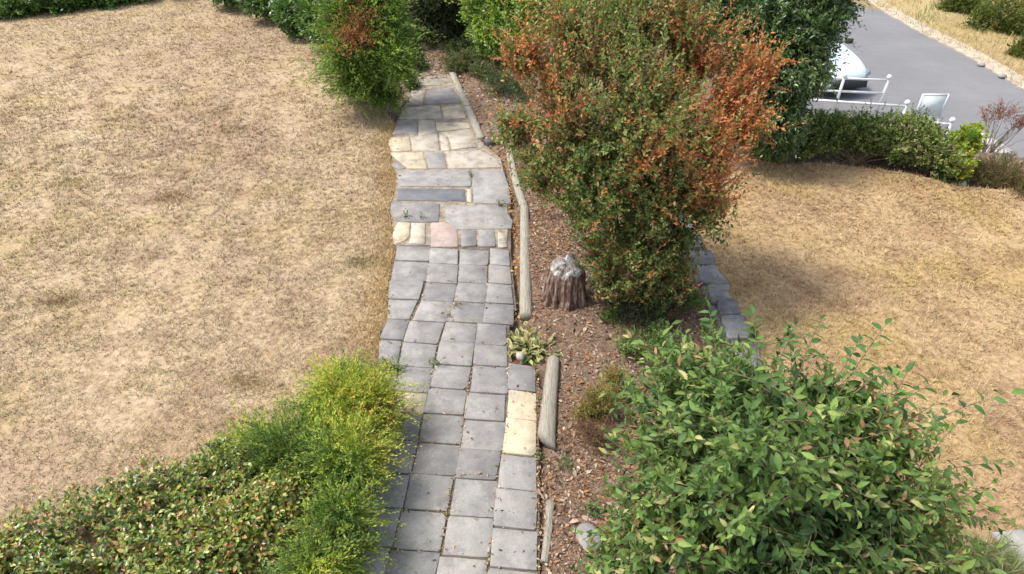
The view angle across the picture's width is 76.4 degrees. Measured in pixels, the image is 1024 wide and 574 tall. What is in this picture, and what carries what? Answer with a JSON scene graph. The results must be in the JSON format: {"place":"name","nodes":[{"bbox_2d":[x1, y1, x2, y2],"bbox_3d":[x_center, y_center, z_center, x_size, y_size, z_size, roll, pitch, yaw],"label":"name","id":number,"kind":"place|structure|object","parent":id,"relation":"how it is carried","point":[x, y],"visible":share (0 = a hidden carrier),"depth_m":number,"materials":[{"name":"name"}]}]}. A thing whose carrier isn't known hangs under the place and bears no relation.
{"place":"outdoors","nodes":[
{"label":"outdoors","id":0,"kind":"place"},
{"bbox_2d":[0,0,396,573],"bbox_3d":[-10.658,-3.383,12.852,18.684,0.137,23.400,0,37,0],"label":"lawn","id":1,"kind":"structure","parent":0,"point":[186,287],"depth_m":9.14,"materials":[{"name":"beige plant"}]},
{"bbox_2d":[32,288,93,309],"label":"grass tuft","id":2,"kind":"object","parent":1,"relation":"on","point":[53,301],"visible":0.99,"depth_m":8.03,"materials":[{"name":"beige plant"}]},
{"bbox_2d":[34,172,97,191],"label":"grass tuft","id":3,"kind":"object","parent":1,"relation":"on","point":[77,182],"visible":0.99,"depth_m":10.50,"materials":[{"name":"beige plant"}]},
{"bbox_2d":[0,428,318,573],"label":"ground cover shrub","id":4,"kind":"object","parent":1,"relation":"on","point":[144,540],"visible":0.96,"depth_m":5.10,"materials":[{"name":"green plant"}]},
{"bbox_2d":[140,185,201,210],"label":"grass tuft","id":5,"kind":"object","parent":1,"relation":"on","point":[168,196],"visible":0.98,"depth_m":10.12,"materials":[{"name":"beige plant"}]},
{"bbox_2d":[179,104,239,121],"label":"grass tuft","id":6,"kind":"object","parent":1,"relation":"on","point":[209,112],"visible":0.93,"depth_m":12.86,"materials":[{"name":"beige plant"}]},
{"bbox_2d":[206,121,260,140],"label":"grass tuft","id":7,"kind":"object","parent":1,"relation":"on","point":[228,129],"visible":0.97,"depth_m":12.18,"materials":[{"name":"beige plant"}]},
{"bbox_2d":[217,360,296,399],"bbox_3d":[-2.746,0.986,6.930,1.004,0.065,0.610,0,37,0],"label":"grass tuft","id":8,"kind":"object","parent":1,"relation":"on","point":[244,383],"visible":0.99,"depth_m":6.92,"materials":[{"name":"beige plant"}]},
{"bbox_2d":[322,120,398,371],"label":"dry grass","id":9,"kind":"structure","parent":1,"relation":"on","point":[386,258],"depth_m":8.62,"materials":[{"name":"beige plant"}]},
{"bbox_2d":[333,250,392,274],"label":"grass tuft","id":10,"kind":"object","parent":1,"relation":"on","point":[353,258],"visible":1,"depth_m":8.74,"materials":[{"name":"beige plant"}]},
{"bbox_2d":[351,62,539,573],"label":"path","id":11,"kind":"structure","parent":0,"point":[444,237],"depth_m":7.14,"materials":[{"name":"grey stone"}]},
{"bbox_2d":[388,362,407,374],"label":"weed","id":12,"kind":"object","parent":11,"relation":"on","point":[398,369],"visible":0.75,"depth_m":7.01,"materials":[{"name":"green plant"}]},
{"bbox_2d":[429,357,445,368],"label":"weed","id":13,"kind":"object","parent":11,"relation":"on","point":[435,361],"visible":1,"depth_m":7.08,"materials":[{"name":"green plant"}]},
{"bbox_2d":[377,252,540,573],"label":"joint debris","id":14,"kind":"object","parent":11,"relation":"on","point":[488,548],"visible":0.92,"depth_m":6.02,"materials":[{"name":"brown plant"}]},
{"bbox_2d":[388,75,539,568],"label":"fallen leaves","id":15,"kind":"object","parent":11,"relation":"on","point":[478,472],"visible":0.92,"depth_m":6.84,"materials":[{"name":"brown plant"}]},
{"bbox_2d":[490,150,519,317],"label":"fallen leaves","id":16,"kind":"object","parent":11,"relation":"on","point":[514,261],"visible":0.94,"depth_m":9.26,"materials":[{"name":"brown plant"}]},
{"bbox_2d":[362,0,1023,573],"bbox_3d":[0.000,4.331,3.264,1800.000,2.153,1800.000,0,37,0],"label":"ground","id":17,"kind":"structure","parent":0,"point":[564,348],"depth_m":7.68,"materials":[{"name":"soil"}]},
{"bbox_2d":[0,0,151,19],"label":"hedge","id":18,"kind":"object","parent":17,"relation":"on","point":[10,9],"visible":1,"depth_m":18.63,"materials":[{"name":"green plant"}]},
{"bbox_2d":[208,0,338,49],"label":"hedge","id":19,"kind":"object","parent":17,"relation":"on","point":[281,12],"visible":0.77,"depth_m":16.16,"materials":[{"name":"green plant"}]},
{"bbox_2d":[198,346,437,573],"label":"feathery shrub","id":20,"kind":"object","parent":17,"relation":"on","point":[338,458],"visible":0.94,"depth_m":5.49,"materials":[{"name":"green plant"}]},
{"bbox_2d":[286,0,449,122],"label":"feathery shrub","id":21,"kind":"object","parent":17,"relation":"on","point":[370,56],"visible":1,"depth_m":11.69,"materials":[{"name":"green plant"}]},
{"bbox_2d":[402,45,433,90],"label":"shrub","id":22,"kind":"object","parent":17,"relation":"on","point":[419,59],"visible":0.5,"depth_m":14.62,"materials":[{"name":"green plant"}]},
{"bbox_2d":[379,0,483,52],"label":"dark shrub","id":23,"kind":"object","parent":17,"relation":"on","point":[440,15],"visible":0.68,"depth_m":15.88,"materials":[{"name":"green plant"}]},
{"bbox_2d":[415,50,450,84],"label":"leaf litter","id":24,"kind":"object","parent":17,"relation":"on","point":[438,65],"visible":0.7,"depth_m":14.98,"materials":[{"name":"brown plant"}]},
{"bbox_2d":[449,72,469,105],"bbox_3d":[-1.120,-4.159,13.844,0.144,0.180,2.029,-8,38,-10],"label":"edging log","id":25,"kind":"object","parent":17,"relation":"on","point":[458,88],"visible":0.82,"depth_m":13.74,"materials":[{"name":"grey wood"}]},
{"bbox_2d":[428,34,497,79],"bbox_3d":[-1.132,-5.245,14.995,1.325,0.994,3.259,-11,38,-14],"label":"shrub","id":26,"kind":"object","parent":17,"relation":"on","point":[463,60],"visible":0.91,"depth_m":14.64,"materials":[{"name":"green plant"}]},
{"bbox_2d":[464,106,483,141],"bbox_3d":[-0.722,-3.087,12.417,0.142,0.185,1.524,-7,38,-10],"label":"edging log","id":27,"kind":"object","parent":17,"relation":"on","point":[474,123],"visible":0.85,"depth_m":12.29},
{"bbox_2d":[484,139,498,147],"bbox_3d":[-0.370,-2.575,11.643,0.261,0.130,0.132,0,37,0],"label":"dark brick","id":28,"kind":"object","parent":17,"relation":"on","point":[488,142],"visible":0.61,"depth_m":11.59,"materials":[{"name":"grey brick"}]},
{"bbox_2d":[427,55,556,165],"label":"leaf litter","id":29,"kind":"object","parent":17,"relation":"on","point":[477,105],"visible":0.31,"depth_m":13.31,"materials":[{"name":"brown plant"}]},
{"bbox_2d":[468,37,533,101],"bbox_3d":[-0.425,-4.742,14.300,1.225,0.863,3.753,-9,38,-12],"label":"juniper","id":30,"kind":"object","parent":17,"relation":"on","point":[495,82],"visible":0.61,"depth_m":13.32,"materials":[{"name":"green plant"}]},
{"bbox_2d":[506,149,527,206],"bbox_3d":[0.051,-1.794,10.640,0.143,0.112,1.940,-4,37,-5],"label":"edging log","id":31,"kind":"object","parent":17,"relation":"on","point":[520,196],"visible":0.75,"depth_m":10.37,"materials":[{"name":"grey wood"}]},
{"bbox_2d":[510,148,526,186],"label":"pale seedling","id":32,"kind":"object","parent":17,"relation":"on","point":[517,160],"visible":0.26,"depth_m":9.62,"materials":[{"name":"green plant"}]},
{"bbox_2d":[516,351,523,360],"bbox_3d":[0.090,0.762,7.176,0.096,0.097,0.124,0,37,0],"label":"stone","id":33,"kind":"object","parent":17,"relation":"on","point":[519,356],"visible":1,"depth_m":7.13,"materials":[{"name":"grey stone"}]},
{"bbox_2d":[519,204,531,320],"bbox_3d":[0.170,-0.424,8.823,0.161,0.132,2.628,0,37,0],"label":"edging log","id":34,"kind":"object","parent":17,"relation":"on","point":[525,313],"visible":0.98,"depth_m":8.48,"materials":[{"name":"grey wood"}]},
{"bbox_2d":[445,0,620,70],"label":"laurel bush","id":35,"kind":"object","parent":17,"relation":"on","point":[478,27],"visible":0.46,"depth_m":14.46,"materials":[{"name":"green plant"}]},
{"bbox_2d":[505,321,562,369],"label":"variegated plant","id":36,"kind":"object","parent":17,"relation":"on","point":[536,342],"visible":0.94,"depth_m":7.38,"materials":[{"name":"green plant"}]},
{"bbox_2d":[528,452,544,463],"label":"weed","id":37,"kind":"object","parent":17,"relation":"on","point":[540,453],"visible":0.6,"depth_m":6.17,"materials":[{"name":"green plant"}]},
{"bbox_2d":[540,499,553,564],"bbox_3d":[0.302,2.067,5.514,0.076,0.064,0.582,4,37,5],"label":"edging log","id":38,"kind":"object","parent":17,"relation":"on","point":[547,531],"visible":1,"depth_m":5.48,"materials":[{"name":"beige wood"}]},
{"bbox_2d":[537,355,558,450],"bbox_3d":[0.377,1.171,6.698,0.184,0.176,1.262,3,37,4],"label":"edging log","id":39,"kind":"object","parent":17,"relation":"on","point":[546,434],"visible":0.99,"depth_m":6.56,"materials":[{"name":"grey wood"}]},
{"bbox_2d":[541,251,585,311],"bbox_3d":[0.640,-0.060,7.892,0.579,0.648,0.518,0,37,0],"label":"tree stump","id":40,"kind":"object","parent":17,"relation":"on","point":[564,287],"visible":0.98,"depth_m":7.81,"materials":[{"name":"brown wood"}]},
{"bbox_2d":[556,452,571,470],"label":"weed","id":41,"kind":"object","parent":17,"relation":"on","point":[566,463],"visible":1,"depth_m":6.08,"materials":[{"name":"green plant"}]},
{"bbox_2d":[576,522,600,551],"bbox_3d":[0.647,2.114,5.498,0.215,0.102,0.262,0,37,0],"label":"stone","id":42,"kind":"object","parent":17,"relation":"on","point":[584,527],"visible":0.53,"depth_m":5.47,"materials":[{"name":"grey stone"}]},
{"bbox_2d":[579,492,604,520],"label":"weed","id":43,"kind":"object","parent":17,"relation":"on","point":[591,507],"visible":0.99,"depth_m":5.69,"materials":[{"name":"green plant"}]},
{"bbox_2d":[566,402,621,456],"bbox_3d":[0.792,1.413,6.234,0.519,0.509,0.598,-11,38,-14],"label":"withered plant","id":44,"kind":"object","parent":17,"relation":"on","point":[587,430],"visible":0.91,"depth_m":6.27,"materials":[{"name":"brown plant"}]},
{"bbox_2d":[564,353,637,423],"bbox_3d":[0.896,1.029,6.591,0.835,0.697,0.880,0,37,0],"label":"wispy plant","id":45,"kind":"object","parent":17,"relation":"on","point":[593,404],"visible":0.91,"depth_m":6.52,"materials":[{"name":"green plant"}]},
{"bbox_2d":[594,305,620,322],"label":"seedling","id":46,"kind":"object","parent":17,"relation":"on","point":[613,310],"visible":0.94,"depth_m":7.74,"materials":[{"name":"green plant"}]},
{"bbox_2d":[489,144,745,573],"bbox_3d":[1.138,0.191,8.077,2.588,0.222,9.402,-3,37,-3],"label":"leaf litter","id":47,"kind":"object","parent":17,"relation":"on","point":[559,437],"visible":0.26,"depth_m":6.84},
{"bbox_2d":[533,389,557,573],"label":"fallen leaves","id":48,"kind":"object","parent":47,"relation":"on","point":[546,461],"visible":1,"depth_m":5.86,"materials":[{"name":"brown plant"}]},
{"bbox_2d":[466,0,813,320],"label":"russet shrub","id":49,"kind":"object","parent":17,"relation":"on","point":[628,258],"visible":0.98,"depth_m":6.84,"materials":[{"name":"green plant"}]},
{"bbox_2d":[596,281,704,339],"bbox_3d":[1.627,0.202,7.726,1.028,0.684,1.063,24,43,28],"label":"under shrub","id":50,"kind":"object","parent":17,"relation":"on","point":[628,307],"visible":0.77,"depth_m":7.66,"materials":[{"name":"green plant"}]},
{"bbox_2d":[608,278,719,359],"bbox_3d":[1.751,0.443,7.332,1.396,0.772,0.662,-15,40,-19],"label":"trailing plant","id":51,"kind":"object","parent":17,"relation":"on","point":[696,300],"visible":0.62,"depth_m":7.29,"materials":[{"name":"green plant"}]},
{"bbox_2d":[745,317,759,346],"bbox_3d":[2.701,0.559,7.296,0.167,0.428,0.226,14,39,17],"label":"sapling","id":52,"kind":"object","parent":17,"relation":"on","point":[751,335],"visible":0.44,"depth_m":7.28,"materials":[{"name":"green plant"}]},
{"bbox_2d":[670,0,873,163],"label":"laurel tree","id":53,"kind":"object","parent":17,"relation":"on","point":[814,28],"visible":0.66,"depth_m":9.79,"materials":[{"name":"green plant"}]},
{"bbox_2d":[563,298,1023,573],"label":"leafy shrub","id":54,"kind":"object","parent":17,"relation":"on","point":[795,469],"visible":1,"depth_m":4.08,"materials":[{"name":"green plant"}]},
{"bbox_2d":[741,99,982,178],"bbox_3d":[5.754,-2.555,11.057,3.680,1.124,1.830,6,37,7],"label":"hedge","id":55,"kind":"object","parent":17,"relation":"on","point":[921,140],"visible":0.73,"depth_m":10.88,"materials":[{"name":"green plant"}]},
{"bbox_2d":[812,146,1014,190],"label":"leaf litter","id":56,"kind":"object","parent":17,"relation":"on","point":[913,172],"visible":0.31,"depth_m":11.05,"materials":[{"name":"brown plant"}]},
{"bbox_2d":[871,0,1023,85],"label":"verge","id":57,"kind":"structure","parent":17,"relation":"on","point":[986,44],"depth_m":22.64,"materials":[{"name":"beige plant"}]},
{"bbox_2d":[866,0,1023,90],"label":"gravel edge","id":58,"kind":"object","parent":57,"relation":"on","point":[992,66],"visible":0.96,"depth_m":21.14,"materials":[{"name":"beige gravel"}]},
{"bbox_2d":[935,0,993,13],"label":"verge bush","id":59,"kind":"object","parent":57,"relation":"on","point":[954,5],"visible":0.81,"depth_m":24.15,"materials":[{"name":"green plant"}]},
{"bbox_2d":[956,0,1023,36],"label":"verge bush","id":60,"kind":"object","parent":57,"relation":"on","point":[1011,22],"visible":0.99,"depth_m":22.21,"materials":[{"name":"green plant"}]},
{"bbox_2d":[1001,30,1023,57],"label":"verge bush","id":61,"kind":"object","parent":57,"relation":"on","point":[1016,49],"visible":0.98,"depth_m":20.18,"materials":[{"name":"green plant"}]},
{"bbox_2d":[931,169,971,183],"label":"plant","id":62,"kind":"object","parent":17,"relation":"on","point":[942,178],"visible":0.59,"depth_m":10.55,"materials":[{"name":"green plant"}]},
{"bbox_2d":[956,181,966,185],"bbox_3d":[7.273,-1.671,10.536,0.150,0.114,0.120,0,37,0],"label":"stone","id":63,"kind":"object","parent":17,"relation":"on","point":[964,183],"visible":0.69,"depth_m":10.49,"materials":[{"name":"grey stone"}]},
{"bbox_2d":[940,119,996,179],"bbox_3d":[7.381,-2.267,10.588,0.955,0.981,1.085,0,37,0],"label":"golden bush","id":64,"kind":"object","parent":17,"relation":"on","point":[975,129],"visible":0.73,"depth_m":10.41,"materials":[{"name":"green plant"}]},
{"bbox_2d":[962,136,1023,197],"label":"dry bush","id":65,"kind":"object","parent":17,"relation":"on","point":[1010,178],"visible":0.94,"depth_m":10.51,"materials":[{"name":"brown plant"}]},
{"bbox_2d":[980,150,1010,155],"bbox_3d":[9.498,-2.407,13.080,0.700,0.700,0.128,3,37,4],"label":"kerb stone","id":66,"kind":"object","parent":17,"relation":"on","point":[1001,152],"visible":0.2,"depth_m":12.86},
{"bbox_2d":[982,138,1012,153],"bbox_3d":[10.309,-2.751,14.036,0.290,0.700,0.639,-2,37,-3],"label":"kerb stone","id":67,"kind":"object","parent":17,"relation":"on","point":[1006,148],"visible":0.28,"depth_m":13.82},
{"bbox_2d":[978,95,1023,153],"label":"red tree","id":68,"kind":"object","parent":17,"relation":"on","point":[992,148],"visible":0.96,"depth_m":12.07,"materials":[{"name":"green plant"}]},
{"bbox_2d":[689,158,1023,573],"bbox_3d":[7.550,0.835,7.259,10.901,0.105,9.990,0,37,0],"label":"lawn","id":69,"kind":"structure","parent":0,"point":[1013,277],"depth_m":8.32,"materials":[{"name":"beige plant"}]},
{"bbox_2d":[962,500,1023,573],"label":"ornamental grass","id":70,"kind":"object","parent":69,"relation":"on","point":[1014,566],"depth_m":5.17,"materials":[{"name":"green plant"}]},
{"bbox_2d":[990,529,1023,564],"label":"stone slab","id":71,"kind":"structure","parent":69,"relation":"on","point":[1017,535],"depth_m":5.43,"materials":[{"name":"stone"}]},
{"bbox_2d":[806,7,1023,157],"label":"road","id":72,"kind":"structure","parent":0,"point":[915,64],"depth_m":18.65,"materials":[{"name":"grey asphalt"}]},
{"bbox_2d":[826,36,870,89],"bbox_3d":[8.460,-6.830,18.640,2.140,1.473,4.179,-9,38,-11],"label":"parked car","id":73,"kind":"object","parent":72,"relation":"on","point":[855,67],"visible":0.22,"depth_m":17.30,"materials":[{"name":"paint"}]},
{"bbox_2d":[819,73,891,112],"bbox_3d":[8.457,-4.935,16.542,1.993,1.012,0.140,4,37,6],"label":"railing","id":74,"kind":"object","parent":72,"relation":"on","point":[844,77],"visible":0.59,"depth_m":16.41,"materials":[{"name":"white metal"}]},
{"bbox_2d":[808,99,910,113],"bbox_3d":[7.763,-4.003,15.306,2.683,1.012,0.122,7,38,9],"label":"railing","id":75,"kind":"object","parent":72,"relation":"on","point":[906,103],"visible":0.45,"depth_m":14.99,"materials":[{"name":"white metal"}]},
{"bbox_2d":[915,94,949,121],"bbox_3d":[10.148,-4.278,15.822,0.640,0.850,0.040,0,37,0],"label":"notice board","id":76,"kind":"object","parent":72,"relation":"on","point":[935,103],"visible":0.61,"depth_m":15.71,"materials":[{"name":"white paint"}]},
{"bbox_2d":[936,117,955,133],"bbox_3d":[9.295,-3.281,14.347,0.546,1.012,0.120,9,38,12],"label":"railing","id":77,"kind":"object","parent":72,"relation":"on","point":[952,120],"visible":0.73,"depth_m":14.08,"materials":[{"name":"white metal"}]},
{"bbox_2d":[977,62,985,66],"bbox_3d":[14.146,-6.702,19.609,0.236,0.131,0.203,0,37,0],"label":"stone","id":78,"kind":"object","parent":72,"relation":"on","point":[980,64],"visible":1,"depth_m":19.56,"materials":[{"name":"grey stone"}]},
{"bbox_2d":[998,73,1006,78],"bbox_3d":[14.165,-6.076,18.787,0.227,0.154,0.232,14,39,18],"label":"stone","id":79,"kind":"object","parent":72,"relation":"on","point":[1002,76],"visible":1,"depth_m":18.72,"materials":[{"name":"grey stone"}]}
]}

